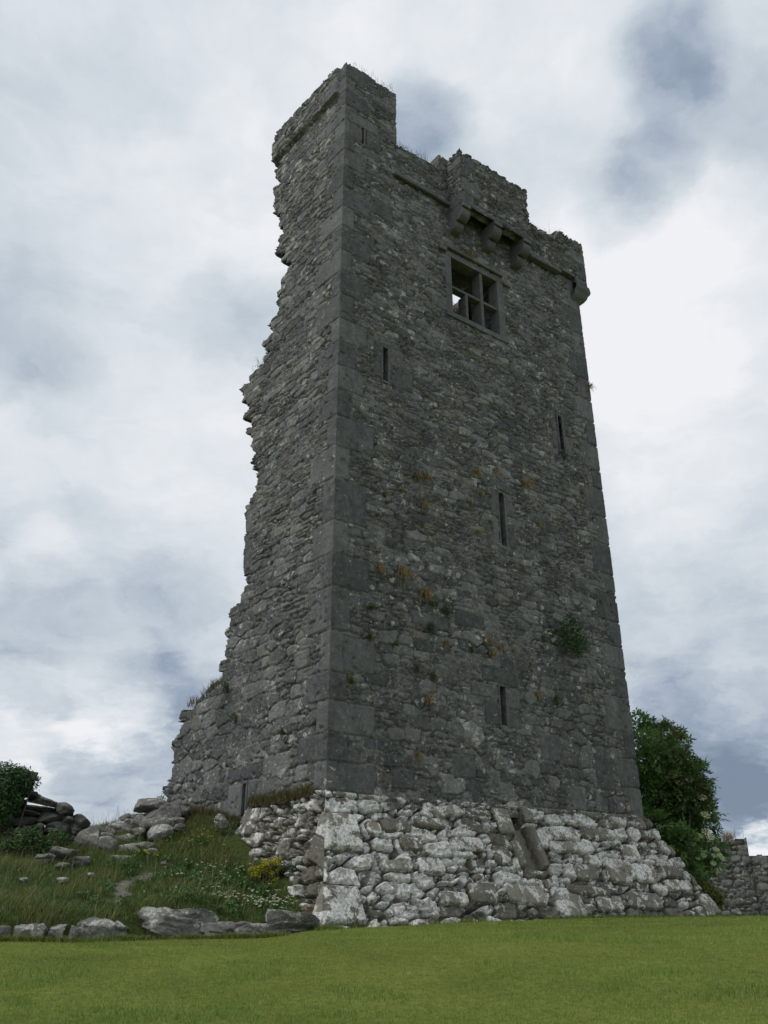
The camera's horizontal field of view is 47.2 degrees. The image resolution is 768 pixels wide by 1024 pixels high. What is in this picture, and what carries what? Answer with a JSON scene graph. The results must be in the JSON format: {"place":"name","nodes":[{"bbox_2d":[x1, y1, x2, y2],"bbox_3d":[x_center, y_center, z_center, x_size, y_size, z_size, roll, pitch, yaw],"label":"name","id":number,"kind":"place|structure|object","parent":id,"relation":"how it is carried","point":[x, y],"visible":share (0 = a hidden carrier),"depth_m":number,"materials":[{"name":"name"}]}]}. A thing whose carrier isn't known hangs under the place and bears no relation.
{"place":"outdoors","nodes":[
{"label":"outdoors","id":0,"kind":"place"},
{"bbox_2d":[0,814,317,940],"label":"embankment","id":1,"kind":"structure","parent":0,"point":[232,839],"depth_m":12.22,"materials":[{"name":"green plant"}]},
{"bbox_2d":[0,925,10,936],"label":"stone","id":2,"kind":"object","parent":1,"relation":"on","point":[5,930],"visible":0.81,"depth_m":10.38,"materials":[{"name":"grey stone"}]},
{"bbox_2d":[19,877,28,882],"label":"stone","id":3,"kind":"object","parent":1,"relation":"on","point":[24,879],"visible":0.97,"depth_m":12.00,"materials":[{"name":"grey stone"}]},
{"bbox_2d":[0,824,72,858],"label":"bramble bush","id":4,"kind":"object","parent":1,"relation":"on","point":[31,840],"visible":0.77,"depth_m":13.59,"materials":[{"name":"green plant"}]},
{"bbox_2d":[31,853,55,863],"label":"boulder","id":5,"kind":"object","parent":1,"relation":"on","point":[45,856],"visible":0.72,"depth_m":13.05,"materials":[{"name":"grey stone"}]},
{"bbox_2d":[0,769,90,845],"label":"ruined wall","id":6,"kind":"structure","parent":1,"relation":"on","point":[61,816],"depth_m":14.61,"materials":[{"name":"grey stone"}]},
{"bbox_2d":[0,759,41,849],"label":"ivy","id":7,"kind":"object","parent":6,"relation":"attached to","point":[12,786],"visible":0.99,"depth_m":14.24,"materials":[{"name":"green plant"}]},
{"bbox_2d":[55,862,70,870],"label":"stone","id":8,"kind":"object","parent":1,"relation":"on","point":[67,865],"visible":0.73,"depth_m":12.85,"materials":[{"name":"grey stone"}]},
{"bbox_2d":[57,877,68,882],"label":"stone","id":9,"kind":"object","parent":1,"relation":"on","point":[63,879],"visible":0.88,"depth_m":12.14,"materials":[{"name":"grey stone"}]},
{"bbox_2d":[48,846,78,858],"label":"boulder","id":10,"kind":"object","parent":1,"relation":"on","point":[58,852],"visible":0.92,"depth_m":13.41,"materials":[{"name":"grey stone"}]},
{"bbox_2d":[68,925,80,938],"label":"stone","id":11,"kind":"object","parent":1,"relation":"on","point":[74,931],"visible":0.83,"depth_m":10.75,"materials":[{"name":"grey stone"}]},
{"bbox_2d":[68,856,90,866],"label":"boulder","id":12,"kind":"object","parent":1,"relation":"on","point":[77,860],"visible":0.92,"depth_m":13.08,"materials":[{"name":"grey stone"}]},
{"bbox_2d":[73,827,101,849],"bbox_3d":[-4.859,5.503,14.405,0.568,0.621,0.427,0,-25,0],"label":"boulder","id":13,"kind":"object","parent":1,"relation":"on","point":[87,835],"visible":0.38,"depth_m":14.32,"materials":[{"name":"grey stone"}]},
{"bbox_2d":[89,824,104,832],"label":"boulder","id":14,"kind":"object","parent":1,"relation":"on","point":[96,827],"visible":0.2,"depth_m":15.38,"materials":[{"name":"grey stone"}]},
{"bbox_2d":[101,832,112,835],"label":"boulder","id":15,"kind":"object","parent":1,"relation":"on","point":[104,833],"visible":0.18,"depth_m":14.96,"materials":[{"name":"grey stone"}]},
{"bbox_2d":[96,836,118,852],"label":"boulder","id":16,"kind":"object","parent":1,"relation":"on","point":[112,843],"visible":0.55,"depth_m":14.23,"materials":[{"name":"grey stone"}]},
{"bbox_2d":[105,828,114,833],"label":"stone","id":17,"kind":"object","parent":1,"relation":"on","point":[109,830],"visible":0.59,"depth_m":15.24,"materials":[{"name":"grey stone"}]},
{"bbox_2d":[105,821,132,833],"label":"boulder","id":18,"kind":"object","parent":1,"relation":"on","point":[117,826],"visible":0.38,"depth_m":15.41,"materials":[{"name":"grey stone"}]},
{"bbox_2d":[112,855,131,861],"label":"boulder","id":19,"kind":"object","parent":1,"relation":"on","point":[118,856],"visible":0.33,"depth_m":13.66,"materials":[{"name":"grey stone"}]},
{"bbox_2d":[119,813,132,820],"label":"stone","id":20,"kind":"object","parent":1,"relation":"on","point":[127,815],"visible":0.56,"depth_m":16.23,"materials":[{"name":"grey stone"}]},
{"bbox_2d":[116,833,136,842],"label":"boulder","id":21,"kind":"object","parent":1,"relation":"on","point":[125,836],"visible":0.3,"depth_m":14.86,"materials":[{"name":"grey stone"}]},
{"bbox_2d":[123,819,131,824],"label":"stone","id":22,"kind":"object","parent":1,"relation":"on","point":[128,821],"visible":0.41,"depth_m":15.59,"materials":[{"name":"grey stone"}]},
{"bbox_2d":[116,843,143,851],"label":"boulder","id":23,"kind":"object","parent":1,"relation":"on","point":[130,846],"visible":0.34,"depth_m":14.26,"materials":[{"name":"grey stone"}]},
{"bbox_2d":[131,814,146,827],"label":"boulder","id":24,"kind":"object","parent":1,"relation":"on","point":[137,821],"visible":0.5,"depth_m":15.37,"materials":[{"name":"grey stone"}]},
{"bbox_2d":[132,827,145,836],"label":"stone","id":25,"kind":"object","parent":1,"relation":"on","point":[136,831],"visible":0.95,"depth_m":14.84,"materials":[{"name":"grey stone"}]},
{"bbox_2d":[135,842,147,847],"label":"stone","id":26,"kind":"object","parent":1,"relation":"on","point":[142,844],"visible":0.77,"depth_m":14.29,"materials":[{"name":"grey stone"}]},
{"bbox_2d":[0,797,304,927],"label":"grass","id":27,"kind":"structure","parent":1,"relation":"on","point":[41,901],"depth_m":12.54,"materials":[{"name":"green plant"}]},
{"bbox_2d":[147,842,155,848],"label":"stone","id":28,"kind":"object","parent":27,"relation":"on","point":[153,845],"visible":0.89,"depth_m":13.83,"materials":[{"name":"grey stone"}]},
{"bbox_2d":[148,848,156,852],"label":"stone","id":29,"kind":"object","parent":27,"relation":"on","point":[151,850],"visible":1,"depth_m":13.62,"materials":[{"name":"grey stone"}]},
{"bbox_2d":[174,823,185,830],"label":"stone","id":30,"kind":"object","parent":27,"relation":"on","point":[180,827],"visible":1,"depth_m":14.88,"materials":[{"name":"grey stone"}]},
{"bbox_2d":[138,815,177,835],"bbox_3d":[-3.898,5.429,15.202,0.691,0.384,0.556,0,-25,0],"label":"boulder","id":31,"kind":"object","parent":1,"relation":"on","point":[149,823],"visible":0.59,"depth_m":15.01,"materials":[{"name":"grey stone"}]},
{"bbox_2d":[147,824,173,840],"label":"boulder","id":32,"kind":"object","parent":1,"relation":"on","point":[153,832],"visible":0.94,"depth_m":14.76,"materials":[{"name":"grey stone"}]},
{"bbox_2d":[133,798,190,817],"bbox_3d":[-4.010,5.349,15.909,1.037,0.341,0.594,5,-26,-11],"label":"boulder","id":33,"kind":"object","parent":1,"relation":"on","point":[145,805],"visible":0.78,"depth_m":15.78,"materials":[{"name":"grey stone"}]},
{"bbox_2d":[145,805,181,818],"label":"boulder","id":34,"kind":"object","parent":1,"relation":"on","point":[170,811],"visible":0.57,"depth_m":15.54,"materials":[{"name":"grey stone"}]},
{"bbox_2d":[136,907,218,938],"bbox_3d":[-2.707,5.433,11.523,1.114,0.460,0.604,14,-29,-27],"label":"boulder","id":35,"kind":"object","parent":1,"relation":"on","point":[165,921],"visible":0.61,"depth_m":11.30,"materials":[{"name":"grey stone"}]},
{"bbox_2d":[171,817,184,823],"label":"stone","id":36,"kind":"object","parent":1,"relation":"on","point":[178,820],"visible":0.54,"depth_m":15.23,"materials":[{"name":"grey stone"}]},
{"bbox_2d":[134,829,224,855],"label":"wildflowers","id":37,"kind":"object","parent":1,"relation":"on","point":[179,841],"visible":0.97,"depth_m":14.16,"materials":[{"name":"white plant"}]},
{"bbox_2d":[75,818,294,917],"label":"leafy weeds","id":38,"kind":"object","parent":1,"relation":"on","point":[233,904],"visible":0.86,"depth_m":12.67,"materials":[{"name":"green plant"}]},
{"bbox_2d":[140,859,293,907],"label":"wildflowers","id":39,"kind":"object","parent":1,"relation":"on","point":[278,900],"visible":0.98,"depth_m":12.35,"materials":[{"name":"white plant"}]},
{"bbox_2d":[214,813,228,828],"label":"stone","id":40,"kind":"object","parent":1,"relation":"on","point":[220,821],"visible":1,"depth_m":14.63,"materials":[{"name":"grey stone"}]},
{"bbox_2d":[199,921,254,937],"bbox_3d":[-2.106,5.550,11.616,0.796,0.261,0.432,15,-29,-29],"label":"boulder","id":41,"kind":"object","parent":1,"relation":"on","point":[208,928],"visible":0.49,"depth_m":11.46,"materials":[{"name":"grey stone"}]},
{"bbox_2d":[234,923,268,935],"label":"boulder","id":42,"kind":"object","parent":1,"relation":"on","point":[253,928],"visible":0.45,"depth_m":11.52,"materials":[{"name":"grey stone"}]},
{"bbox_2d":[245,854,303,885],"bbox_3d":[-1.603,5.432,12.990,0.928,0.691,0.462,0,-25,0],"label":"yellow flower clump","id":43,"kind":"object","parent":1,"relation":"on","point":[266,868],"visible":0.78,"depth_m":12.99,"materials":[{"name":"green plant"}]},
{"bbox_2d":[265,909,318,933],"bbox_3d":[-1.206,5.569,11.790,0.798,0.442,0.411,9,-27,-18],"label":"boulder","id":44,"kind":"object","parent":1,"relation":"on","point":[284,920],"visible":0.63,"depth_m":11.70,"materials":[{"name":"grey stone"}]},
{"bbox_2d":[182,359,318,825],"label":"grass","id":45,"kind":"structure","parent":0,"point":[290,795],"depth_m":14.61,"materials":[{"name":"green plant"}]},
{"bbox_2d":[0,914,767,1023],"bbox_3d":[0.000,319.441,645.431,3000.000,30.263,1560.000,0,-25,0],"label":"ground","id":46,"kind":"structure","parent":0,"point":[149,989],"depth_m":8.15,"materials":[{"name":"green plant"}]},
{"bbox_2d":[13,923,47,937],"bbox_3d":[-4.284,5.076,10.601,0.443,0.213,0.258,10,-27,-20],"label":"boulder","id":47,"kind":"object","parent":46,"relation":"on","point":[40,929],"visible":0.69,"depth_m":10.54,"materials":[{"name":"grey stone"}]},
{"bbox_2d":[47,924,67,938],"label":"stone","id":48,"kind":"object","parent":46,"relation":"on","point":[57,930],"visible":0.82,"depth_m":10.69,"materials":[{"name":"grey stone"}]},
{"bbox_2d":[76,917,114,938],"bbox_3d":[-3.603,5.197,10.954,0.483,0.282,0.238,7,-26,-16],"label":"boulder","id":49,"kind":"object","parent":46,"relation":"on","point":[94,926],"visible":0.81,"depth_m":10.88,"materials":[{"name":"grey stone"}]},
{"bbox_2d":[114,921,128,937],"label":"stone","id":50,"kind":"object","parent":46,"relation":"on","point":[120,928],"visible":0.56,"depth_m":11.04,"materials":[{"name":"grey stone"}]},
{"bbox_2d":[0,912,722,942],"bbox_3d":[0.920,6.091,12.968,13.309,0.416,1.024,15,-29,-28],"label":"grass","id":51,"kind":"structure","parent":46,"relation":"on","point":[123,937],"depth_m":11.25,"materials":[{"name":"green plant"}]},
{"bbox_2d":[162,62,721,928],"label":"castle tower","id":52,"kind":"structure","parent":46,"relation":"on","point":[380,370],"depth_m":16.98,"materials":[{"name":"stone"}]},
{"bbox_2d":[219,681,228,694],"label":"wall plant","id":53,"kind":"object","parent":52,"relation":"attached to","point":[225,687],"depth_m":16.66,"materials":[{"name":"green plant"}]},
{"bbox_2d":[229,712,237,723],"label":"wall plant","id":54,"kind":"object","parent":52,"relation":"attached to","point":[232,718],"depth_m":16.11,"materials":[{"name":"green plant"}]},
{"bbox_2d":[239,780,248,815],"bbox_3d":[-2.248,4.987,15.289,0.482,0.570,0.180,19,-31,-35],"label":"slit window","id":55,"kind":"structure","parent":52,"relation":"in","point":[244,786],"depth_m":15.17,"materials":[{"name":"stone"}]},
{"bbox_2d":[277,727,284,734],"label":"wall plant","id":56,"kind":"object","parent":52,"relation":"attached to","point":[281,731],"depth_m":14.79,"materials":[{"name":"green plant"}]},
{"bbox_2d":[348,674,355,683],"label":"wall plant","id":57,"kind":"object","parent":52,"relation":"attached to","point":[351,680],"depth_m":14.39,"materials":[{"name":"green plant"}]},
{"bbox_2d":[358,124,365,147],"bbox_3d":[-0.622,-8.419,19.995,0.190,0.600,0.457,17,-30,-32],"label":"slit window","id":58,"kind":"structure","parent":52,"relation":"in","point":[363,143],"depth_m":19.87,"materials":[{"name":"stone"}]},
{"bbox_2d":[376,560,388,576],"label":"grass tuft","id":59,"kind":"object","parent":52,"relation":"attached to","point":[381,566],"visible":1,"depth_m":15.58,"materials":[{"name":"brown plant"}]},
{"bbox_2d":[380,344,389,384],"bbox_3d":[-0.097,-2.887,17.789,0.225,0.890,0.458,17,-30,-32],"label":"slit window","id":60,"kind":"structure","parent":52,"relation":"in","point":[385,353],"depth_m":17.70,"materials":[{"name":"stone"}]},
{"bbox_2d":[392,564,414,596],"bbox_3d":[0.358,1.248,15.813,0.502,0.709,0.538,0,-25,0],"label":"grass tuft","id":61,"kind":"object","parent":52,"relation":"attached to","point":[405,571],"visible":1,"depth_m":15.86,"materials":[{"name":"brown plant"}]},
{"bbox_2d":[413,470,423,485],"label":"grass tuft","id":62,"kind":"object","parent":52,"relation":"attached to","point":[417,474],"visible":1,"depth_m":17.00,"materials":[{"name":"brown plant"}]},
{"bbox_2d":[412,749,425,764],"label":"grass tuft","id":63,"kind":"object","parent":52,"relation":"attached to","point":[416,753],"visible":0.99,"depth_m":14.68,"materials":[{"name":"brown plant"}]},
{"bbox_2d":[421,499,430,510],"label":"grass tuft","id":64,"kind":"object","parent":52,"relation":"attached to","point":[424,505],"visible":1,"depth_m":16.82,"materials":[{"name":"brown plant"}]},
{"bbox_2d":[417,583,438,606],"bbox_3d":[0.761,1.603,15.947,0.546,0.646,0.415,14,-28,-27],"label":"grass tuft","id":65,"kind":"object","parent":52,"relation":"attached to","point":[426,591],"visible":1,"depth_m":16.00,"materials":[{"name":"brown plant"}]},
{"bbox_2d":[423,471,434,485],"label":"grass tuft","id":66,"kind":"object","parent":52,"relation":"attached to","point":[428,475],"visible":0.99,"depth_m":17.13,"materials":[{"name":"brown plant"}]},
{"bbox_2d":[423,694,437,706],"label":"grass tuft","id":67,"kind":"object","parent":52,"relation":"attached to","point":[430,699],"visible":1,"depth_m":15.22,"materials":[{"name":"brown plant"}]},
{"bbox_2d":[426,621,437,634],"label":"wall plant","id":68,"kind":"object","parent":52,"relation":"attached to","point":[431,625],"depth_m":15.83,"materials":[{"name":"green plant"}]},
{"bbox_2d":[430,671,436,680],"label":"wall plant","id":69,"kind":"object","parent":52,"relation":"attached to","point":[434,675],"depth_m":15.46,"materials":[{"name":"green plant"}]},
{"bbox_2d":[431,598,437,608],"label":"wall plant","id":70,"kind":"object","parent":52,"relation":"attached to","point":[432,603],"depth_m":16.09,"materials":[{"name":"green plant"}]},
{"bbox_2d":[443,603,452,618],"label":"wall plant","id":71,"kind":"object","parent":52,"relation":"attached to","point":[449,608],"depth_m":16.20,"materials":[{"name":"green plant"}]},
{"bbox_2d":[453,303,458,313],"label":"grass tuft","id":72,"kind":"object","parent":52,"relation":"on","point":[455,310],"visible":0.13,"depth_m":23.27,"materials":[{"name":"brown plant"}]},
{"bbox_2d":[354,63,560,231],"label":"grass","id":73,"kind":"structure","parent":52,"relation":"on","point":[416,151],"depth_m":20.93,"materials":[{"name":"plant"}]},
{"bbox_2d":[465,249,476,259],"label":"grass tuft","id":74,"kind":"object","parent":52,"relation":"on","point":[469,253],"visible":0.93,"depth_m":20.60,"materials":[{"name":"brown plant"}]},
{"bbox_2d":[444,250,507,343],"bbox_3d":[2.039,-4.930,20.392,1.850,1.880,0.350,17,-30,-32],"label":"window","id":75,"kind":"structure","parent":52,"relation":"in","point":[479,277],"depth_m":20.47,"materials":[{"name":"stone"}]},
{"bbox_2d":[471,467,483,479],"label":"grass tuft","id":76,"kind":"object","parent":52,"relation":"attached to","point":[478,471],"visible":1,"depth_m":18.06,"materials":[{"name":"brown plant"}]},
{"bbox_2d":[476,488,484,494],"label":"grass tuft","id":77,"kind":"object","parent":52,"relation":"attached to","point":[480,491],"visible":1,"depth_m":17.93,"materials":[{"name":"brown plant"}]},
{"bbox_2d":[486,635,498,653],"bbox_3d":[2.007,2.494,16.589,0.346,0.342,0.242,19,-31,-34],"label":"grass tuft","id":78,"kind":"object","parent":52,"relation":"attached to","point":[490,640],"visible":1,"depth_m":16.63,"materials":[{"name":"brown plant"}]},
{"bbox_2d":[487,647,498,664],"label":"grass tuft","id":79,"kind":"object","parent":52,"relation":"attached to","point":[492,652],"visible":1,"depth_m":16.50,"materials":[{"name":"brown plant"}]},
{"bbox_2d":[497,643,507,655],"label":"grass tuft","id":80,"kind":"object","parent":52,"relation":"attached to","point":[501,647],"visible":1,"depth_m":16.73,"materials":[{"name":"brown plant"}]},
{"bbox_2d":[496,490,508,549],"bbox_3d":[2.317,0.225,18.278,0.245,1.290,0.460,17,-30,-32],"label":"slit window","id":81,"kind":"structure","parent":52,"relation":"in","point":[502,511],"depth_m":18.16,"materials":[{"name":"stone"}]},
{"bbox_2d":[497,683,509,728],"bbox_3d":[2.084,3.669,16.448,0.240,0.820,0.458,17,-30,-32],"label":"slit window","id":82,"kind":"structure","parent":52,"relation":"in","point":[502,688],"depth_m":16.34,"materials":[{"name":"stone"}]},
{"bbox_2d":[522,476,535,492],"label":"grass tuft","id":83,"kind":"object","parent":52,"relation":"attached to","point":[526,482],"visible":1,"depth_m":18.91,"materials":[{"name":"brown plant"}]},
{"bbox_2d":[532,689,543,704],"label":"grass tuft","id":84,"kind":"object","parent":52,"relation":"attached to","point":[538,692],"visible":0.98,"depth_m":16.86,"materials":[{"name":"plant"}]},
{"bbox_2d":[554,695,560,703],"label":"wall plant","id":85,"kind":"object","parent":52,"relation":"attached to","point":[557,701],"depth_m":17.16,"materials":[{"name":"green plant"}]},
{"bbox_2d":[555,413,565,452],"bbox_3d":[3.986,-1.762,20.586,0.230,1.010,0.458,17,-30,-32],"label":"slit window","id":86,"kind":"structure","parent":52,"relation":"in","point":[557,415],"depth_m":20.46,"materials":[{"name":"stone"}]},
{"bbox_2d":[559,448,567,459],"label":"wall plant","id":87,"kind":"object","parent":52,"relation":"attached to","point":[565,457],"depth_m":20.10,"materials":[{"name":"green plant"}]},
{"bbox_2d":[552,613,592,656],"bbox_3d":[3.864,2.477,17.833,0.927,0.894,0.529,8,-26,-16],"label":"shrub","id":88,"kind":"object","parent":52,"relation":"attached to","point":[578,638],"visible":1,"depth_m":17.79,"materials":[{"name":"green plant"}]},
{"bbox_2d":[630,707,735,890],"bbox_3d":[6.116,6.519,19.400,2.865,4.436,2.540,0,-25,0],"label":"elder shrub","id":89,"kind":"object","parent":46,"relation":"on","point":[678,800],"visible":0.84,"depth_m":18.91,"materials":[{"name":"green plant"}]},
{"bbox_2d":[696,876,728,911],"bbox_3d":[6.450,7.606,17.322,0.613,0.817,0.529,-16,-30,30],"label":"bush","id":90,"kind":"object","parent":46,"relation":"on","point":[717,898],"visible":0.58,"depth_m":17.27,"materials":[{"name":"green plant"}]},
{"bbox_2d":[703,838,767,915],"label":"enclosure wall","id":91,"kind":"structure","parent":46,"relation":"on","point":[744,884],"depth_m":27.34,"materials":[{"name":"stone"}]},
{"bbox_2d":[717,827,743,841],"bbox_3d":[10.973,10.368,28.096,0.928,0.725,1.022,-15,-29,29],"label":"grass tuft","id":92,"kind":"object","parent":91,"relation":"on","point":[730,837],"visible":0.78,"depth_m":28.09,"materials":[{"name":"plant"}]},
{"bbox_2d":[0,0,767,855],"label":"sky","id":93,"kind":"structure","parent":0,"point":[141,273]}
]}

